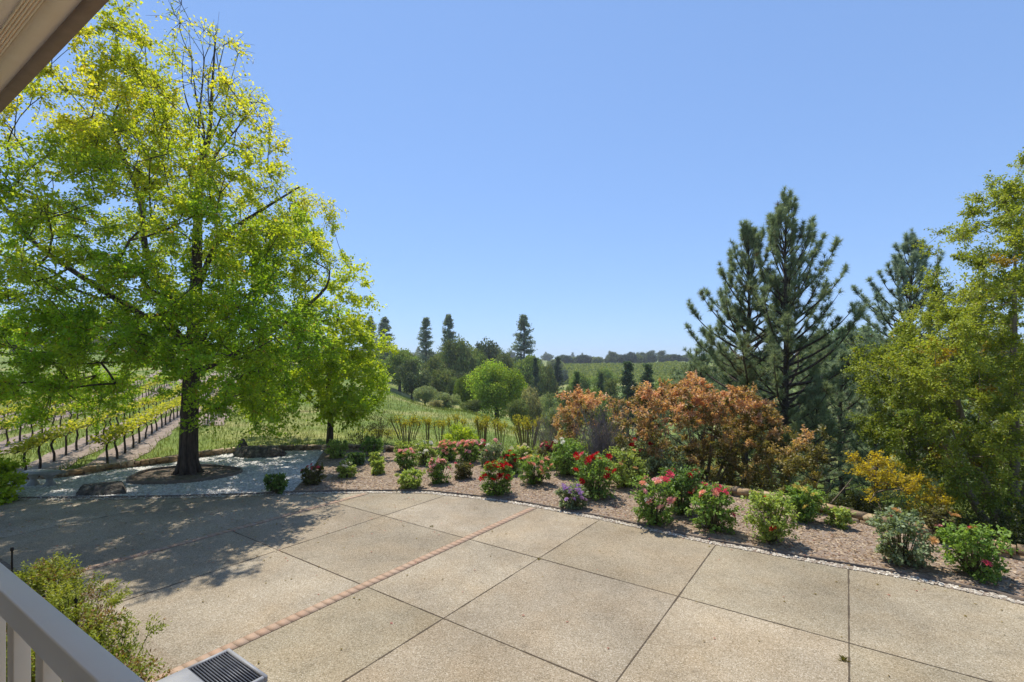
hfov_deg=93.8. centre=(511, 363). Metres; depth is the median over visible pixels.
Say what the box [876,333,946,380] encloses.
oak tree
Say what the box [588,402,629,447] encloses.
wild bush
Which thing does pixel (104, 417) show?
grapevine
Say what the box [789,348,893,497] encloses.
pine tree
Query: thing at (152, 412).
grapevine
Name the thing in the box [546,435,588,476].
rose bush
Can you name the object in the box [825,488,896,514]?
brush
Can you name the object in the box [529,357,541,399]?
conifer
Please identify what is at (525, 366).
oak tree
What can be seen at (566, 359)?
oak tree
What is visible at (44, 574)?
nandina shrub
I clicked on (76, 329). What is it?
shade tree
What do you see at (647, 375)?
conifer
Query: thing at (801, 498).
rose bush
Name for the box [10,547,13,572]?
sprinkler riser
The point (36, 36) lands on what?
house
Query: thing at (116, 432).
grapevine
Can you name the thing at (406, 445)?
rose bush
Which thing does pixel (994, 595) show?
white pebbles
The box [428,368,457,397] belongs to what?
oak tree
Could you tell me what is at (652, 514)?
rose bush
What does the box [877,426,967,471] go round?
wild bush
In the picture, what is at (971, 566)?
rose bush
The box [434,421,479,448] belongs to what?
lime bush
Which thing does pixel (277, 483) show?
rose bush
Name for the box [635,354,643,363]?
oak tree
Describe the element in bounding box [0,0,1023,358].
sky
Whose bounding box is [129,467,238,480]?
tree soil
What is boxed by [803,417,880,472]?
wild bush
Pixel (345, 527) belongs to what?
fallen leaves
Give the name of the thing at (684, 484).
rose bush
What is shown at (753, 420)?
photinia shrub
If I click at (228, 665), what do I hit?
outdoor unit
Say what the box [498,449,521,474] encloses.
rose bush
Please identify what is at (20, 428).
grapevine
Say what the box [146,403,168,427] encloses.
grapevine
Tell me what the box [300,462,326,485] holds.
rose bush
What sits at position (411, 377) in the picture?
oak tree
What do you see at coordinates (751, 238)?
pine tree
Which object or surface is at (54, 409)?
grapevine
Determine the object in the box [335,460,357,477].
rose bush
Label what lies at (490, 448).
rose bush
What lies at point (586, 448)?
rose bush
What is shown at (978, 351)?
oak tree
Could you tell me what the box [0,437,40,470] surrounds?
grapevine
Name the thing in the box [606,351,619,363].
oak tree
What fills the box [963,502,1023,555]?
brush
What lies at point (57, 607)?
nandina shrub
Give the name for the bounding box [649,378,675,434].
oak tree
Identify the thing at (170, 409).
grapevine
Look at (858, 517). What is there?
stone wall
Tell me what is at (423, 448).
rose bush
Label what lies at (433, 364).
oak tree
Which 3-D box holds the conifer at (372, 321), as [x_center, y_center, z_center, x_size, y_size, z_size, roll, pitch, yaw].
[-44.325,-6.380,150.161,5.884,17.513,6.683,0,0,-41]
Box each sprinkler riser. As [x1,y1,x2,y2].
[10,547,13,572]
[74,597,77,623]
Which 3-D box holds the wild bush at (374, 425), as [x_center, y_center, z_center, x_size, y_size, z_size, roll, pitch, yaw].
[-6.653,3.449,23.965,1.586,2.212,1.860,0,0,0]
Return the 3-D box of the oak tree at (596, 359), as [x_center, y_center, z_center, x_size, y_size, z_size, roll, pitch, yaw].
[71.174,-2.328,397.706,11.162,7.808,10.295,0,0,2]
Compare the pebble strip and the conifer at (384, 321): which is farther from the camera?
the conifer at (384, 321)
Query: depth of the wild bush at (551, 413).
39.60 m
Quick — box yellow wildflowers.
[342,427,420,437]
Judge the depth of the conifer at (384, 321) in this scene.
144.60 m
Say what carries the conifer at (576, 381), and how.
on the terrain at (172, 442)
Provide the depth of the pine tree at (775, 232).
19.39 m
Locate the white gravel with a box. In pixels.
[0,450,322,498]
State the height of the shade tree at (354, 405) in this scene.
9.456 m
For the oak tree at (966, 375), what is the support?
on the terrain at (172, 442)
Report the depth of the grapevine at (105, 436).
19.26 m
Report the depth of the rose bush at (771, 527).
10.61 m
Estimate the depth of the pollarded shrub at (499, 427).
23.91 m
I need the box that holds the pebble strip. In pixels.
[14,491,1023,604]
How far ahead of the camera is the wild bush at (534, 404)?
57.46 m
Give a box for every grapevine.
[0,407,19,427]
[0,420,17,444]
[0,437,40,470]
[2,404,25,414]
[4,430,54,467]
[5,412,26,441]
[37,424,72,461]
[45,405,65,426]
[52,423,79,455]
[57,405,68,427]
[63,403,81,419]
[64,417,101,449]
[80,417,94,444]
[82,427,122,463]
[86,413,105,435]
[97,410,116,434]
[100,419,131,458]
[103,418,142,452]
[104,410,119,424]
[108,404,126,423]
[112,416,142,447]
[120,411,155,442]
[129,397,150,412]
[133,407,159,434]
[135,400,148,414]
[142,411,155,438]
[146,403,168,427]
[148,402,166,430]
[158,401,180,424]
[165,400,179,419]
[166,396,180,417]
[166,400,176,421]
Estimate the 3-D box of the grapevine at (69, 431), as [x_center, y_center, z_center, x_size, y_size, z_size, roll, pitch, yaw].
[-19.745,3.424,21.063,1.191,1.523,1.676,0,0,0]
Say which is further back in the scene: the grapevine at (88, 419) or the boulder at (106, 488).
the grapevine at (88, 419)
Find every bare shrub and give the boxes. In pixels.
[525,409,563,455]
[550,398,643,471]
[591,425,638,470]
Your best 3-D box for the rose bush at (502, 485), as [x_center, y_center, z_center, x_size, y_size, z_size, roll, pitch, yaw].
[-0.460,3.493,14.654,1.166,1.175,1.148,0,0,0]
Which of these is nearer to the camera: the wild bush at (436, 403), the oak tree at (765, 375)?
the wild bush at (436, 403)
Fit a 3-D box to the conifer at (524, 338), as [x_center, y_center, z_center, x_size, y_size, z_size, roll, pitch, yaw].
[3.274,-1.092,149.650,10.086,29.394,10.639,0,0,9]
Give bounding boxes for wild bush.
[341,418,377,443]
[360,411,394,444]
[411,385,438,403]
[427,400,443,407]
[434,391,461,409]
[458,399,482,411]
[506,398,530,425]
[520,385,543,429]
[540,391,558,433]
[544,407,566,434]
[556,386,580,429]
[580,386,607,431]
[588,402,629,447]
[713,410,781,474]
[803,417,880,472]
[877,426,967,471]
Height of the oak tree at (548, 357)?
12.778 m
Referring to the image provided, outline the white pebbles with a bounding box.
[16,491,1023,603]
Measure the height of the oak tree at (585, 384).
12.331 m
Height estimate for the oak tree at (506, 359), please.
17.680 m
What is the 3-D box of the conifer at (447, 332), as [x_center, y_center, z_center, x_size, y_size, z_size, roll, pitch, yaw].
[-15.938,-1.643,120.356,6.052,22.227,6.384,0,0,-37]
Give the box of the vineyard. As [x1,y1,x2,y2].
[545,360,691,384]
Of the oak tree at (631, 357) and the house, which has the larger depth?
the oak tree at (631, 357)
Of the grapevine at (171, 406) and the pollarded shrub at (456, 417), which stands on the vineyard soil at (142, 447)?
the grapevine at (171, 406)
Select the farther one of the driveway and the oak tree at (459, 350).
the oak tree at (459, 350)
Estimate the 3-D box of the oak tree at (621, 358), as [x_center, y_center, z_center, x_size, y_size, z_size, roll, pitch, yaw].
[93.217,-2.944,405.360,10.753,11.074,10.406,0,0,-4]
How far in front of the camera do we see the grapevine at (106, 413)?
25.87 m
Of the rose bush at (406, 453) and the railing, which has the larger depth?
the rose bush at (406, 453)
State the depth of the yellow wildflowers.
28.05 m
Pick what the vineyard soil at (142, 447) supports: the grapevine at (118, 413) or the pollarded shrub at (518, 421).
the grapevine at (118, 413)
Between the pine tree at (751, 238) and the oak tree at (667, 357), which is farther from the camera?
the oak tree at (667, 357)
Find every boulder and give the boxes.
[75,481,126,495]
[232,446,286,457]
[235,438,247,451]
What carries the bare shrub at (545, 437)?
on the terrain at (172, 442)
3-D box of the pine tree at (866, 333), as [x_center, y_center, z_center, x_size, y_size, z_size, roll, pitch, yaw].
[25.016,2.688,33.824,7.720,11.399,7.405,0,0,38]
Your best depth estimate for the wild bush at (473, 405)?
57.38 m
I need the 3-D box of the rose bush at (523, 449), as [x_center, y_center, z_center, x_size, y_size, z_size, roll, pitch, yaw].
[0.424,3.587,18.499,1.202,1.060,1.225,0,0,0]
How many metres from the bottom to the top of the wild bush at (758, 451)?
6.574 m
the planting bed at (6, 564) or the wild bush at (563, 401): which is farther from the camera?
the wild bush at (563, 401)
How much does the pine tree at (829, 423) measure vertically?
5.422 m
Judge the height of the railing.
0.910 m
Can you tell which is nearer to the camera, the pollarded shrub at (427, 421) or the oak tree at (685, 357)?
the pollarded shrub at (427, 421)
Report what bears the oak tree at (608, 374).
on the terrain at (172, 442)
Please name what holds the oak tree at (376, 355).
on the terrain at (172, 442)
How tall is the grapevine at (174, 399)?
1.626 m
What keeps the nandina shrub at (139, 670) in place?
on the planting bed at (6, 564)
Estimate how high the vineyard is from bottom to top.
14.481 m
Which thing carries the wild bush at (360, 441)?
on the terrain at (172, 442)
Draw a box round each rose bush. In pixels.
[263,472,289,494]
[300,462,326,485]
[325,439,348,458]
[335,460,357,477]
[345,452,365,465]
[359,434,383,456]
[368,450,385,465]
[370,459,385,474]
[394,440,417,454]
[394,447,420,469]
[394,467,425,489]
[415,439,437,464]
[425,456,451,483]
[435,439,459,460]
[452,461,473,479]
[455,438,480,462]
[471,439,486,457]
[477,438,505,465]
[478,459,514,495]
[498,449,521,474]
[510,443,536,466]
[517,452,554,484]
[536,440,557,466]
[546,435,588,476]
[577,441,592,457]
[603,445,648,489]
[621,437,658,477]
[626,469,681,526]
[640,443,687,486]
[656,461,708,516]
[684,481,743,534]
[738,488,801,542]
[784,482,826,523]
[822,505,856,529]
[864,504,942,569]
[915,505,960,543]
[934,519,1022,584]
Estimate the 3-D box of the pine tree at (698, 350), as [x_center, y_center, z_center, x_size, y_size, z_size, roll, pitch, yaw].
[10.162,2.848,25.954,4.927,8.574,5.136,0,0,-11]
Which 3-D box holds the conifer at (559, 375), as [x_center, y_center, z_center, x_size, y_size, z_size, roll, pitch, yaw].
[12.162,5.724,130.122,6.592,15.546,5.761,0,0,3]
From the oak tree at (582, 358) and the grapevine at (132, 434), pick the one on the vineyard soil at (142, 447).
the grapevine at (132, 434)
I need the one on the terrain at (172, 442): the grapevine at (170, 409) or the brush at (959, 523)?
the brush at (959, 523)
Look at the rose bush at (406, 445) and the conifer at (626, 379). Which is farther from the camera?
the conifer at (626, 379)
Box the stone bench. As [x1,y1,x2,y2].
[17,469,65,486]
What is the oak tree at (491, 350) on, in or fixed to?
on the terrain at (172, 442)
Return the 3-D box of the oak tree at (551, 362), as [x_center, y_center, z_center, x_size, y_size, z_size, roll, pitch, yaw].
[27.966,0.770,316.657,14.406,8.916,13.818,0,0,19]
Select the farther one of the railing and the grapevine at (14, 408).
the grapevine at (14, 408)
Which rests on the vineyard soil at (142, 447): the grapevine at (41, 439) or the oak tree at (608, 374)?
the grapevine at (41, 439)
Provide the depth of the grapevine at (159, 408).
27.54 m
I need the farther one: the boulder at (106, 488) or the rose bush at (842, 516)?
the boulder at (106, 488)
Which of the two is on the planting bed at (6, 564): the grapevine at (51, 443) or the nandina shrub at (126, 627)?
the nandina shrub at (126, 627)
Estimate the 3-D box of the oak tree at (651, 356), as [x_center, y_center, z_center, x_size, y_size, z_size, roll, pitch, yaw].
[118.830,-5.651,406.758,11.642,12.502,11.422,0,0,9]
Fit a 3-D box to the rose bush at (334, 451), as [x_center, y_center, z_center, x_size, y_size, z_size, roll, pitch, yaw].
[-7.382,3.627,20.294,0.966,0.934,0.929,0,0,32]
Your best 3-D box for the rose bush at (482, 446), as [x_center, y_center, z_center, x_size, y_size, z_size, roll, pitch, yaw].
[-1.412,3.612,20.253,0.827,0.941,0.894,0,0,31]
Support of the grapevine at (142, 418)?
on the vineyard soil at (142, 447)
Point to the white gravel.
(250, 463)
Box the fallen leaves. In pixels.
[1,452,1011,675]
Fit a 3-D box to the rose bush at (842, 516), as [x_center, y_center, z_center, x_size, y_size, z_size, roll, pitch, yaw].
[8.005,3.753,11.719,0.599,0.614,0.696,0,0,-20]
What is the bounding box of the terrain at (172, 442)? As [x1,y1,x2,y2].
[0,348,1023,605]
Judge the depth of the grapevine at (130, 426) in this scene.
21.62 m
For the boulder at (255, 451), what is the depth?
20.34 m
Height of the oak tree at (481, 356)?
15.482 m
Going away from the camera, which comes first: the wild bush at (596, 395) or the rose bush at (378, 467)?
the rose bush at (378, 467)
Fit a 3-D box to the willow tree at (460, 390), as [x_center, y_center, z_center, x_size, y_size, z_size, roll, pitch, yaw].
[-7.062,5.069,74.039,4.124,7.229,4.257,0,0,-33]
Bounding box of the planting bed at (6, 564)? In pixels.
[0,558,129,668]
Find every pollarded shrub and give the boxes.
[388,413,423,446]
[420,415,431,444]
[430,418,446,441]
[445,411,467,436]
[472,413,490,441]
[490,417,508,447]
[509,414,544,453]
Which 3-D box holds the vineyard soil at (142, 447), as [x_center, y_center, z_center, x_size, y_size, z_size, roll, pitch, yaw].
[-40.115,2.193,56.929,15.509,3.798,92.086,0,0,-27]
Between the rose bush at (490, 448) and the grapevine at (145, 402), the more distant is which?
the grapevine at (145, 402)
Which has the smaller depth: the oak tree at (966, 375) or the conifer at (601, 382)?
the oak tree at (966, 375)
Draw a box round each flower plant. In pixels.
[553,483,588,509]
[570,451,620,500]
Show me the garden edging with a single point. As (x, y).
(861, 566)
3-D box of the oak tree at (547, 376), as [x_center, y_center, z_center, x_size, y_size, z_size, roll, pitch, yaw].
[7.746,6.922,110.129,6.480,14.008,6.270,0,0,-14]
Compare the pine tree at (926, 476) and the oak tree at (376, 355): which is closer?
the pine tree at (926, 476)
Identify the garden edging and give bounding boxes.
[12,489,1023,600]
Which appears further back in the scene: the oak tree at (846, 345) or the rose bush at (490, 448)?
the oak tree at (846, 345)
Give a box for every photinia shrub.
[549,384,609,454]
[593,397,647,468]
[607,370,795,496]
[751,424,852,503]
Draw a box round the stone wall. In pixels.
[12,444,1023,560]
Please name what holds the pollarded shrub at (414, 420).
on the terrain at (172, 442)
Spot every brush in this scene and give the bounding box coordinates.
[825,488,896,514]
[918,510,1015,556]
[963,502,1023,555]
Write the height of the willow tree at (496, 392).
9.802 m
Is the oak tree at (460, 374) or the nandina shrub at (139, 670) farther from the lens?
the oak tree at (460, 374)
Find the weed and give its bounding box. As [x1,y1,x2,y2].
[838,655,850,661]
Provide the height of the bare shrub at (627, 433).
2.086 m
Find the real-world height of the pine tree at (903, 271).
12.422 m
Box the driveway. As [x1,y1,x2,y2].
[0,493,1023,681]
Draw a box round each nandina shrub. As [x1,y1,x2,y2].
[6,571,135,659]
[6,596,73,680]
[6,612,116,681]
[10,551,106,613]
[31,602,171,681]
[116,650,177,681]
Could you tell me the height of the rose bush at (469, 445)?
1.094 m
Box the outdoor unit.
[156,648,267,681]
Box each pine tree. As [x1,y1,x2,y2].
[644,218,854,485]
[644,369,705,458]
[667,339,748,477]
[692,348,779,490]
[697,184,897,492]
[748,385,829,491]
[761,331,914,492]
[780,374,866,502]
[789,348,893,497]
[819,323,903,480]
[824,228,1000,494]
[841,396,913,504]
[864,390,945,490]
[929,352,1023,486]
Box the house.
[0,0,108,112]
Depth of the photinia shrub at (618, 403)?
18.74 m
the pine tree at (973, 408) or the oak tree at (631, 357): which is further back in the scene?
the oak tree at (631, 357)
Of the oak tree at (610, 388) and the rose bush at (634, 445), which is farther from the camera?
the oak tree at (610, 388)
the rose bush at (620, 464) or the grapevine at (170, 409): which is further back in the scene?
the grapevine at (170, 409)
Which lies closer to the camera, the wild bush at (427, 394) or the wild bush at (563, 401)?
the wild bush at (563, 401)
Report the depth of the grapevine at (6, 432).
23.14 m
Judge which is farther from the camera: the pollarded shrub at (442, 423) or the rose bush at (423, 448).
the pollarded shrub at (442, 423)
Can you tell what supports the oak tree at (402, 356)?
on the terrain at (172, 442)
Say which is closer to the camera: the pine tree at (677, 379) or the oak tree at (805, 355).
the pine tree at (677, 379)
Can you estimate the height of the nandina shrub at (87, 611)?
1.230 m
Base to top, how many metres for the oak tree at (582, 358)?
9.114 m
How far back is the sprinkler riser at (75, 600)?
6.09 m
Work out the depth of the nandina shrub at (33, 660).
5.34 m
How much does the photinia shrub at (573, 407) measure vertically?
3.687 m
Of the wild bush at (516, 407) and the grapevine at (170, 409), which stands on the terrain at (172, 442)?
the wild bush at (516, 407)
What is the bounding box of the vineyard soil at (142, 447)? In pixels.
[0,367,236,471]
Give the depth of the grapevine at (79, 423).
22.27 m
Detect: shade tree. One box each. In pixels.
[0,0,355,475]
[215,258,399,444]
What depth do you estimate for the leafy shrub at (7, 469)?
14.09 m
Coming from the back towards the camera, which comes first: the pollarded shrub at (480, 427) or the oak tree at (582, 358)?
the oak tree at (582, 358)
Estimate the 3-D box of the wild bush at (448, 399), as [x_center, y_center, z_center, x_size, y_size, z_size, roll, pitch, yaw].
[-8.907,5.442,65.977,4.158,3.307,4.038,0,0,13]
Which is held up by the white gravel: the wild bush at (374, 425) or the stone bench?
the stone bench
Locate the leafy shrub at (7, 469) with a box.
[0,451,31,505]
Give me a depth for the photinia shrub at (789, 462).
14.12 m
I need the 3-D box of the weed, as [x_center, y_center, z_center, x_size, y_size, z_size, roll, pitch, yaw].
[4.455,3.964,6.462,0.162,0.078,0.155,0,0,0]
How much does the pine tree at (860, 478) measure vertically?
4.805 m
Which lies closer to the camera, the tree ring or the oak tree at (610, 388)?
the tree ring
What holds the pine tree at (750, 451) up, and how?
on the terrain at (172, 442)
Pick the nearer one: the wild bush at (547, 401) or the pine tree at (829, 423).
the pine tree at (829, 423)
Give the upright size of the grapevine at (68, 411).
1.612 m
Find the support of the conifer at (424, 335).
on the terrain at (172, 442)
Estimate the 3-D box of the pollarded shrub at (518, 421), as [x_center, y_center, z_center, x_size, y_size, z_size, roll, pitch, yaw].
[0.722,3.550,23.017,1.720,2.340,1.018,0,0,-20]
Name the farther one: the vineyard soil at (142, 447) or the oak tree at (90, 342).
the oak tree at (90, 342)
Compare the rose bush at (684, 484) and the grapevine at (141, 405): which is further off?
the grapevine at (141, 405)
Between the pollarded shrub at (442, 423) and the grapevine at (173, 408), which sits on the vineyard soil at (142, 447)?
the grapevine at (173, 408)
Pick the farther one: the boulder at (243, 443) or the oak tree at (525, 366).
the oak tree at (525, 366)
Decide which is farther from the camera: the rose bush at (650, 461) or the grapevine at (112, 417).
the grapevine at (112, 417)
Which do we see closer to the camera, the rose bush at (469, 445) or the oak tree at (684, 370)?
the rose bush at (469, 445)
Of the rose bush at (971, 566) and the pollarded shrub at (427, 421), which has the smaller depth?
the rose bush at (971, 566)
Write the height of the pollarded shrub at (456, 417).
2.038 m
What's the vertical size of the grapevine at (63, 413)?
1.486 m
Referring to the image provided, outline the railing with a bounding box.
[0,563,144,681]
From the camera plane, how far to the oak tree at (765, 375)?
117.67 m
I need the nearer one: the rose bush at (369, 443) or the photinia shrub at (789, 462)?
the photinia shrub at (789, 462)
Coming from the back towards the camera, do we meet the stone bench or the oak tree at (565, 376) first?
the oak tree at (565, 376)
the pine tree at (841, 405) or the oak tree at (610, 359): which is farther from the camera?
the oak tree at (610, 359)
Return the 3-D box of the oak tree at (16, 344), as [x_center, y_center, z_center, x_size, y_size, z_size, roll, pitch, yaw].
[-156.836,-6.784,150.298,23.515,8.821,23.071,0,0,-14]
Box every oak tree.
[0,331,44,353]
[39,335,115,350]
[361,350,389,371]
[382,348,420,391]
[393,358,431,400]
[420,355,450,398]
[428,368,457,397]
[435,333,479,374]
[454,371,474,388]
[469,347,488,374]
[475,336,501,366]
[493,350,514,384]
[511,353,542,391]
[532,364,559,409]
[540,354,553,360]
[545,359,564,368]
[553,369,568,383]
[562,356,573,363]
[566,370,591,391]
[574,354,592,363]
[589,366,617,389]
[591,356,603,362]
[603,377,622,418]
[604,356,616,363]
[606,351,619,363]
[618,354,624,362]
[623,352,636,363]
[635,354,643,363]
[636,352,647,362]
[645,350,658,362]
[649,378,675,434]
[655,350,666,361]
[663,354,675,360]
[668,363,714,385]
[669,354,682,361]
[682,354,698,360]
[708,351,742,391]
[749,353,790,406]
[781,338,835,398]
[825,326,883,408]
[841,147,1023,544]
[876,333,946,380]
[955,330,1023,406]
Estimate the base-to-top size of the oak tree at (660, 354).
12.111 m
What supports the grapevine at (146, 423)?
on the vineyard soil at (142, 447)
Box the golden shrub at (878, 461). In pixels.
[841,450,969,523]
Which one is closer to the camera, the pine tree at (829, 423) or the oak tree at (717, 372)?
the pine tree at (829, 423)
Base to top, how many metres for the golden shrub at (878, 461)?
2.814 m
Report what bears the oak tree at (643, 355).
on the terrain at (172, 442)
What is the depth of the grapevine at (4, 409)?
28.67 m
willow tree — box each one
[453,374,478,410]
[463,358,527,420]
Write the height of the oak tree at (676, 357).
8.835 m
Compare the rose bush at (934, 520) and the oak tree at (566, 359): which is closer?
the rose bush at (934, 520)
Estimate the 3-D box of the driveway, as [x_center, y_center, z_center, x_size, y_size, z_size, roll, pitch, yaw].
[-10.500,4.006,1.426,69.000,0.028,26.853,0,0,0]
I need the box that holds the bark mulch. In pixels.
[295,450,1023,597]
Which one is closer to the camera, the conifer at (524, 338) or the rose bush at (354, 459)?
the rose bush at (354, 459)
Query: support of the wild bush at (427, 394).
on the terrain at (172, 442)
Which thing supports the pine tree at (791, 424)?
on the terrain at (172, 442)
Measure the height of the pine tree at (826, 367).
10.618 m
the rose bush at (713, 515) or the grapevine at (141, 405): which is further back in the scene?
the grapevine at (141, 405)
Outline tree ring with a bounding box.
[126,464,242,484]
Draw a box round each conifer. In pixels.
[364,316,378,351]
[373,316,395,359]
[415,317,435,370]
[437,314,455,369]
[508,314,537,365]
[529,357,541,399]
[553,356,565,402]
[568,371,586,435]
[596,372,607,401]
[608,360,640,436]
[629,363,664,423]
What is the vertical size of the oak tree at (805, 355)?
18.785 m

